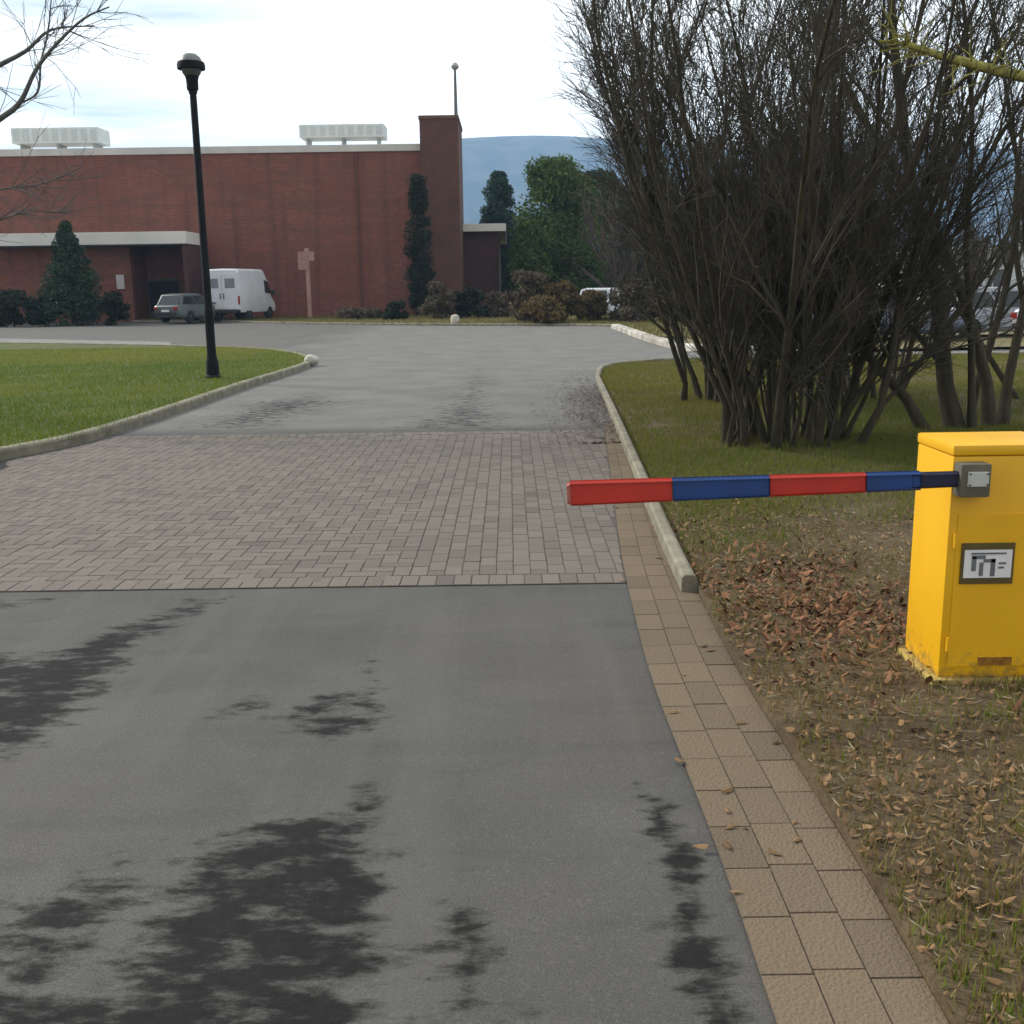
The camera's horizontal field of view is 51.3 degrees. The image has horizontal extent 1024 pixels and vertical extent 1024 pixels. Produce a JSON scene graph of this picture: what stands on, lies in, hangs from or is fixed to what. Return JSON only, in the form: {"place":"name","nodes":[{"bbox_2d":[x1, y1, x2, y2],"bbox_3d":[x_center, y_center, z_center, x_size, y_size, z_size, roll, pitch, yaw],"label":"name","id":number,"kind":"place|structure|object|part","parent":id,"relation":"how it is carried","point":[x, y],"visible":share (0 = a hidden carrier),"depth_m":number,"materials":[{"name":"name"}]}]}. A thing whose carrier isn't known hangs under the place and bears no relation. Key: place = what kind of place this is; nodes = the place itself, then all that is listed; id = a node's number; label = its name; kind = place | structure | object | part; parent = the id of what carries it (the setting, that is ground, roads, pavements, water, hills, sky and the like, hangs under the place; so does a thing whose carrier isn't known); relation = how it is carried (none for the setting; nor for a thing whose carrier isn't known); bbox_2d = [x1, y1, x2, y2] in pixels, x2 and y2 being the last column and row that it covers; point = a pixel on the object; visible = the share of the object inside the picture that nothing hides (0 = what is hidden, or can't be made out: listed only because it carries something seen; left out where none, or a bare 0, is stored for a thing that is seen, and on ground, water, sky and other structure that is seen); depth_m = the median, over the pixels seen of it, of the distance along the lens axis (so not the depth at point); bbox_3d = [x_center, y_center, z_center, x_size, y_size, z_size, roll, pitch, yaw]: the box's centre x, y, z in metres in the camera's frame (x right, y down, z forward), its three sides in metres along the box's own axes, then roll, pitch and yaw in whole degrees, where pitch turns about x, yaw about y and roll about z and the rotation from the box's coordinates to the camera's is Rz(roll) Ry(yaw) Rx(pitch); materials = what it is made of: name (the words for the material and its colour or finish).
{"place":"outdoors","nodes":[
{"label":"outdoors","id":0,"kind":"place"},
{"bbox_2d":[0,338,170,344],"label":"path","id":1,"kind":"structure","parent":0,"point":[77,341],"depth_m":36.94,"materials":[{"name":"concrete"}]},
{"bbox_2d":[0,343,307,446],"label":"lawn","id":2,"kind":"structure","parent":0,"point":[22,346],"depth_m":20.27,"materials":[{"name":"plant"}]},
{"bbox_2d":[0,0,159,262],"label":"bare tree","id":3,"kind":"object","parent":2,"relation":"on","point":[15,107],"visible":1,"depth_m":13.60,"materials":[{"name":"brown plant"}]},
{"bbox_2d":[176,53,221,378],"bbox_3d":[-5.624,-5.290,19.358,0.490,5.693,0.490,-1,12,0],"label":"street lamp","id":4,"kind":"object","parent":2,"relation":"on","point":[191,66],"visible":0.98,"depth_m":19.25,"materials":[{"name":"black metal"}]},
{"bbox_2d":[304,354,318,364],"bbox_3d":[-4.490,-3.423,23.936,0.328,0.231,0.324,-1,12,0],"label":"marker stone","id":5,"kind":"object","parent":2,"relation":"on","point":[312,359],"visible":0.87,"depth_m":23.80,"materials":[{"name":"white stone"}]},
{"bbox_2d":[0,322,1023,1023],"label":"road","id":6,"kind":"structure","parent":0,"point":[428,804],"depth_m":3.73,"materials":[{"name":"grey asphalt"}]},
{"bbox_2d":[22,294,69,325],"bbox_3d":[-23.781,-10.348,54.630,2.301,1.694,1.810,-5,13,-17],"label":"dark shrub","id":7,"kind":"object","parent":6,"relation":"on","point":[33,317],"visible":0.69,"depth_m":54.14,"materials":[{"name":"green plant"}]},
{"bbox_2d":[0,342,310,460],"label":"lawn kerb","id":8,"kind":"structure","parent":6,"relation":"on","point":[22,449],"depth_m":14.05,"materials":[{"name":"concrete"}]},
{"bbox_2d":[1,430,626,591],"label":"paver joint","id":9,"kind":"object","parent":6,"relation":"on","point":[614,521],"visible":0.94,"depth_m":7.84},
{"bbox_2d":[0,430,624,591],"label":"paver band","id":10,"kind":"object","parent":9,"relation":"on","point":[162,464],"visible":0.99,"depth_m":8.22,"materials":[{"name":"brick"}]},
{"bbox_2d":[132,320,610,326],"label":"street kerb","id":11,"kind":"structure","parent":6,"relation":"on","point":[465,324],"depth_m":48.30,"materials":[{"name":"concrete"}]},
{"bbox_2d":[402,172,435,316],"bbox_3d":[-5.236,-14.864,59.582,1.934,7.968,1.929,-1,12,0],"label":"columnar evergreen","id":12,"kind":"object","parent":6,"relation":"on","point":[420,272],"visible":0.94,"depth_m":59.34,"materials":[{"name":"green plant"}]},
{"bbox_2d":[543,278,578,320],"bbox_3d":[2.148,-9.522,48.177,1.831,2.046,2.107,-8,14,-31],"label":"golden shrub","id":13,"kind":"object","parent":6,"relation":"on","point":[565,293],"visible":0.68,"depth_m":47.68,"materials":[{"name":"brown plant"}]},
{"bbox_2d":[611,324,755,353],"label":"island kerb","id":14,"kind":"structure","parent":6,"relation":"on","point":[656,340],"depth_m":32.40,"materials":[{"name":"grey concrete"}]},
{"bbox_2d":[606,442,891,1023],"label":"border joint","id":15,"kind":"object","parent":6,"relation":"on","point":[738,799],"visible":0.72,"depth_m":3.45,"materials":[{"name":"grey concrete"}]},
{"bbox_2d":[604,425,948,1023],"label":"brick border","id":16,"kind":"object","parent":15,"relation":"on","point":[850,995],"visible":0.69,"depth_m":3.33,"materials":[{"name":"brown brick"}]},
{"bbox_2d":[615,507,799,892],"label":"border leaves","id":17,"kind":"object","parent":16,"relation":"on","point":[725,842],"visible":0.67,"depth_m":3.39,"materials":[{"name":"brown plant"}]},
{"bbox_2d":[595,352,1023,591],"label":"verge kerb","id":18,"kind":"structure","parent":6,"relation":"on","point":[684,574],"depth_m":7.68,"materials":[{"name":"concrete"}]},
{"bbox_2d":[812,290,965,335],"bbox_3d":[10.608,-5.613,30.398,4.481,1.477,2.060,-3,12,-12],"label":"parked car","id":19,"kind":"object","parent":6,"relation":"on","point":[951,329],"visible":0.02,"depth_m":29.80,"materials":[{"name":"grey paint"}]},
{"bbox_2d":[950,287,1023,336],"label":"parked car","id":20,"kind":"object","parent":6,"relation":"on","point":[1013,294],"visible":0.1,"depth_m":30.47,"materials":[{"name":"silver metal"}]},
{"bbox_3d":[13.266,-6.050,30.389,1.236,0.427,0.130,-2,12,-8],"label":"side window","id":21,"kind":"part","parent":20,"relation":"part of","materials":[{"name":"grey glass"}]},
{"bbox_3d":[14.481,-6.105,30.556,1.568,0.453,0.130,-2,12,-8],"label":"side window","id":22,"kind":"part","parent":20,"relation":"part of","materials":[{"name":"grey glass"}]},
{"bbox_2d":[1011,309,1023,332],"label":"parked car","id":23,"kind":"object","parent":6,"relation":"on","point":[1015,315],"visible":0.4,"depth_m":28.77,"materials":[{"name":"white paint"}]},
{"bbox_2d":[0,0,1023,148],"label":"sky","id":24,"kind":"structure","parent":0,"point":[273,68],"materials":[{"name":"white"}]},
{"bbox_2d":[156,302,1023,350],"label":"street verge","id":25,"kind":"structure","parent":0,"point":[1005,339],"depth_m":30.71,"materials":[{"name":"green plant"}]},
{"bbox_2d":[154,293,226,322],"bbox_3d":[-16.930,-10.797,56.322,2.060,1.477,4.081,4,13,23],"label":"parked car","id":26,"kind":"object","parent":25,"relation":"on","point":[188,307],"visible":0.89,"depth_m":54.91,"materials":[{"name":"grey paint"}]},
{"bbox_3d":[-17.588,-10.877,54.797,1.388,0.450,0.287,4,13,23],"label":"rear window","id":27,"kind":"part","parent":26,"relation":"part of","materials":[{"name":"grey glass"}]},
{"bbox_3d":[-16.670,-10.926,55.023,0.130,0.427,1.048,4,13,23],"label":"side window","id":28,"kind":"part","parent":26,"relation":"part of","materials":[{"name":"black glass"}]},
{"bbox_3d":[-16.258,-11.127,55.933,0.130,0.453,1.376,4,13,23],"label":"side window","id":29,"kind":"part","parent":26,"relation":"part of","materials":[{"name":"grey glass"}]},
{"bbox_2d":[210,269,274,319],"bbox_3d":[-14.897,-11.977,58.691,2.490,2.746,4.720,2,12,12],"label":"delivery van","id":30,"kind":"object","parent":25,"relation":"on","point":[242,293],"visible":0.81,"depth_m":56.70,"materials":[{"name":"white paint"}]},
{"bbox_3d":[-15.794,-11.691,56.590,0.870,1.850,0.120,2,12,12],"label":"rear door","id":31,"kind":"part","parent":30,"relation":"part of","materials":[{"name":"white paint"}]},
{"bbox_3d":[-14.925,-11.665,56.413,0.870,1.850,0.120,2,12,12],"label":"rear door","id":32,"kind":"part","parent":30,"relation":"part of","materials":[{"name":"white paint"}]},
{"bbox_3d":[-13.655,-12.595,59.556,0.061,0.731,0.800,2,12,11],"label":"side window","id":33,"kind":"part","parent":30,"relation":"part of","materials":[{"name":"black glass"}]},
{"bbox_2d":[0,62,506,323],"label":"brick building","id":34,"kind":"structure","parent":25,"relation":"on","point":[342,212],"depth_m":61.55,"materials":[{"name":"red brick"}]},
{"bbox_2d":[147,278,181,318],"bbox_3d":[-20.385,-12.494,62.680,2.000,2.400,0.058,-1,12,0],"label":"entrance door","id":35,"kind":"structure","parent":34,"relation":"in","point":[156,287],"depth_m":62.52,"materials":[{"name":"black glass"}]},
{"bbox_2d":[297,248,313,316],"bbox_3d":[-11.566,-12.892,60.386,0.920,3.950,0.300,-1,12,0],"label":"signpost","id":36,"kind":"object","parent":25,"relation":"on","point":[305,257],"visible":0.88,"depth_m":60.05,"materials":[{"name":"grey metal"}]},
{"bbox_2d":[331,306,382,319],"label":"foundation shrub","id":37,"kind":"object","parent":25,"relation":"on","point":[350,312],"visible":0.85,"depth_m":55.98,"materials":[{"name":"green plant"}]},
{"bbox_2d":[381,298,410,319],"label":"foundation shrub","id":38,"kind":"object","parent":25,"relation":"on","point":[391,311],"visible":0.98,"depth_m":53.75,"materials":[{"name":"green plant"}]},
{"bbox_2d":[417,280,456,318],"bbox_3d":[-3.811,-10.769,54.636,2.056,2.266,2.119,-1,12,0],"label":"foundation shrub","id":39,"kind":"object","parent":25,"relation":"on","point":[441,304],"visible":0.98,"depth_m":54.21,"materials":[{"name":"beige plant"}]},
{"bbox_2d":[136,312,767,339],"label":"strip grass","id":40,"kind":"structure","parent":25,"relation":"on","point":[573,319],"depth_m":51.12,"materials":[{"name":"green plant"}]},
{"bbox_2d":[451,315,459,322],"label":"marker block","id":41,"kind":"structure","parent":25,"relation":"on","point":[455,318],"depth_m":48.36,"materials":[{"name":"stone"}]},
{"bbox_2d":[453,285,488,317],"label":"foundation shrub","id":42,"kind":"object","parent":25,"relation":"on","point":[470,298],"visible":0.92,"depth_m":54.96,"materials":[{"name":"green plant"}]},
{"bbox_2d":[482,290,510,317],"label":"foundation shrub","id":43,"kind":"object","parent":25,"relation":"on","point":[495,304],"visible":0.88,"depth_m":55.39,"materials":[{"name":"beige plant"}]},
{"bbox_2d":[479,170,515,292],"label":"evergreen tree","id":44,"kind":"object","parent":25,"relation":"on","point":[498,195],"visible":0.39,"depth_m":88.00,"materials":[{"name":"green plant"}]},
{"bbox_2d":[501,268,549,321],"bbox_3d":[0.640,-9.704,48.531,2.337,2.784,2.173,-1,12,0],"label":"golden shrub","id":45,"kind":"object","parent":25,"relation":"on","point":[530,281],"visible":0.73,"depth_m":48.17,"materials":[{"name":"beige plant"}]},
{"bbox_2d":[506,219,554,309],"bbox_3d":[1.089,-14.710,64.331,2.985,5.786,3.048,-1,12,0],"label":"evergreen tree","id":46,"kind":"object","parent":25,"relation":"on","point":[530,250],"visible":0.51,"depth_m":63.55,"materials":[{"name":"green plant"}]},
{"bbox_2d":[518,294,567,323],"bbox_3d":[1.443,-8.598,46.211,2.150,1.679,2.240,10,16,42],"label":"golden shrub","id":47,"kind":"object","parent":25,"relation":"on","point":[547,309],"visible":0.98,"depth_m":45.70,"materials":[{"name":"brown plant"}]},
{"bbox_2d":[499,153,609,309],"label":"evergreen tree","id":48,"kind":"object","parent":25,"relation":"on","point":[553,184],"visible":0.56,"depth_m":68.23,"materials":[{"name":"green plant"}]},
{"bbox_2d":[571,288,609,321],"bbox_3d":[3.465,-9.184,47.609,1.569,1.628,1.602,-10,15,-36],"label":"golden shrub","id":49,"kind":"object","parent":25,"relation":"on","point":[591,304],"visible":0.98,"depth_m":47.36,"materials":[{"name":"brown plant"}]},
{"bbox_2d":[577,288,619,319],"bbox_3d":[4.408,-9.975,51.039,2.060,1.477,4.481,4,13,20],"label":"parked car","id":50,"kind":"object","parent":25,"relation":"on","point":[605,290],"visible":0.08,"depth_m":49.28,"materials":[{"name":"white paint"}]},
{"bbox_3d":[3.787,-10.008,49.289,1.388,0.450,0.287,4,13,20],"label":"rear window","id":51,"kind":"part","parent":50,"relation":"part of","materials":[{"name":"grey glass"}]},
{"bbox_2d":[575,168,628,287],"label":"evergreen tree","id":52,"kind":"object","parent":25,"relation":"on","point":[602,188],"visible":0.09,"depth_m":79.36,"materials":[{"name":"green plant"}]},
{"bbox_2d":[570,173,650,300],"bbox_3d":[6.121,-15.376,60.513,5.835,8.415,6.357,-1,12,0],"label":"bare tree","id":53,"kind":"object","parent":25,"relation":"on","point":[610,262],"visible":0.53,"depth_m":60.60,"materials":[{"name":"brown plant"}]},
{"bbox_2d":[607,282,659,322],"bbox_3d":[5.297,-9.171,47.247,2.308,2.026,2.566,9,16,40],"label":"golden shrub","id":54,"kind":"object","parent":25,"relation":"on","point":[627,311],"visible":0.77,"depth_m":46.73,"materials":[{"name":"beige plant"}]},
{"bbox_2d":[647,296,682,321],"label":"golden shrub","id":55,"kind":"object","parent":25,"relation":"on","point":[654,315],"visible":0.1,"depth_m":46.62,"materials":[{"name":"brown plant"}]},
{"bbox_2d":[875,246,1023,299],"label":"pale building","id":56,"kind":"structure","parent":25,"relation":"on","point":[998,278],"depth_m":89.90,"materials":[{"name":"white glass"}]},
{"bbox_2d":[992,268,1011,286],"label":"window","id":57,"kind":"structure","parent":56,"relation":"in","point":[998,278],"depth_m":89.95,"materials":[{"name":"grey glass"}]},
{"bbox_2d":[958,206,1020,286],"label":"bare tree","id":58,"kind":"object","parent":25,"relation":"on","point":[1000,262],"visible":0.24,"depth_m":72.68,"materials":[{"name":"brown plant"}]},
{"bbox_2d":[462,136,1023,246],"bbox_3d":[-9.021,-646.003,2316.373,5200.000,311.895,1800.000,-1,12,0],"label":"hills","id":59,"kind":"structure","parent":0,"point":[483,158],"depth_m":2055.17,"materials":[{"name":"blue"}]},
{"bbox_2d":[600,352,1023,1023],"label":"verge","id":60,"kind":"structure","parent":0,"point":[929,973],"depth_m":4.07,"materials":[{"name":"plant"}]},
{"bbox_2d":[531,0,1023,449],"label":"bare shrub","id":61,"kind":"object","parent":60,"relation":"on","point":[834,233],"visible":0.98,"depth_m":10.09,"materials":[{"name":"brown plant"}]},
{"bbox_2d":[544,0,1023,430],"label":"bare shrub","id":62,"kind":"object","parent":60,"relation":"on","point":[951,413],"visible":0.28,"depth_m":11.89,"materials":[{"name":"brown plant"}]},
{"bbox_2d":[567,431,1023,684],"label":"barrier gate","id":63,"kind":"structure","parent":60,"relation":"on","point":[965,616],"depth_m":4.34,"materials":[{"name":"yellow metal"}]},
{"bbox_2d":[945,513,1023,666],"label":"access door","id":64,"kind":"structure","parent":63,"relation":"in","point":[987,620],"depth_m":4.38,"materials":[{"name":"yellow paint"}]},
{"bbox_2d":[573,0,1023,401],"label":"bare shrub","id":65,"kind":"object","parent":60,"relation":"on","point":[711,394],"visible":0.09,"depth_m":14.62,"materials":[{"name":"brown plant"}]},
{"bbox_2d":[663,475,1023,1023],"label":"leaf litter","id":66,"kind":"object","parent":60,"relation":"on","point":[911,861],"visible":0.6,"depth_m":3.62,"materials":[{"name":"brown plant"}]},
{"bbox_2d":[666,509,1023,1023],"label":"dead straw","id":67,"kind":"object","parent":60,"relation":"on","point":[919,900],"visible":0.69,"depth_m":4.29,"materials":[{"name":"beige plant"}]},
{"bbox_2d":[686,521,1023,796],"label":"leaf pile","id":68,"kind":"object","parent":60,"relation":"on","point":[846,608],"visible":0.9,"depth_m":5.39,"materials":[{"name":"brown plant"}]},
{"bbox_2d":[698,0,1023,399],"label":"bare shrub","id":69,"kind":"object","parent":60,"relation":"on","point":[900,376],"visible":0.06,"depth_m":14.94,"materials":[{"name":"brown plant"}]},
{"bbox_2d":[828,0,1023,398],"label":"bare shrub","id":70,"kind":"object","parent":60,"relation":"on","point":[996,367],"visible":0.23,"depth_m":14.92,"materials":[{"name":"brown plant"}]},
{"label":"ground","id":71,"kind":"structure","parent":0,"visible":0},
{"bbox_2d":[0,288,31,326],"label":"dark shrub","id":72,"kind":"object","parent":71,"relation":"on","point":[11,302],"visible":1,"depth_m":54.03,"materials":[{"name":"green plant"}]},
{"bbox_2d":[33,219,104,326],"bbox_3d":[-23.056,-12.182,55.188,3.874,5.778,4.656,-1,12,0],"label":"conifer tree","id":73,"kind":"object","parent":71,"relation":"on","point":[69,271],"visible":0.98,"depth_m":54.40,"materials":[{"name":"green plant"}]},
{"bbox_2d":[96,291,131,325],"bbox_3d":[-20.358,-10.378,54.478,1.589,1.902,1.811,-1,12,0],"label":"dark shrub","id":74,"kind":"object","parent":71,"relation":"on","point":[115,309],"visible":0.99,"depth_m":54.17,"materials":[{"name":"green plant"}]},
{"bbox_2d":[507,231,1020,265],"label":"wood","id":75,"kind":"object","parent":71,"relation":"on","point":[962,242],"depth_m":153.83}
]}

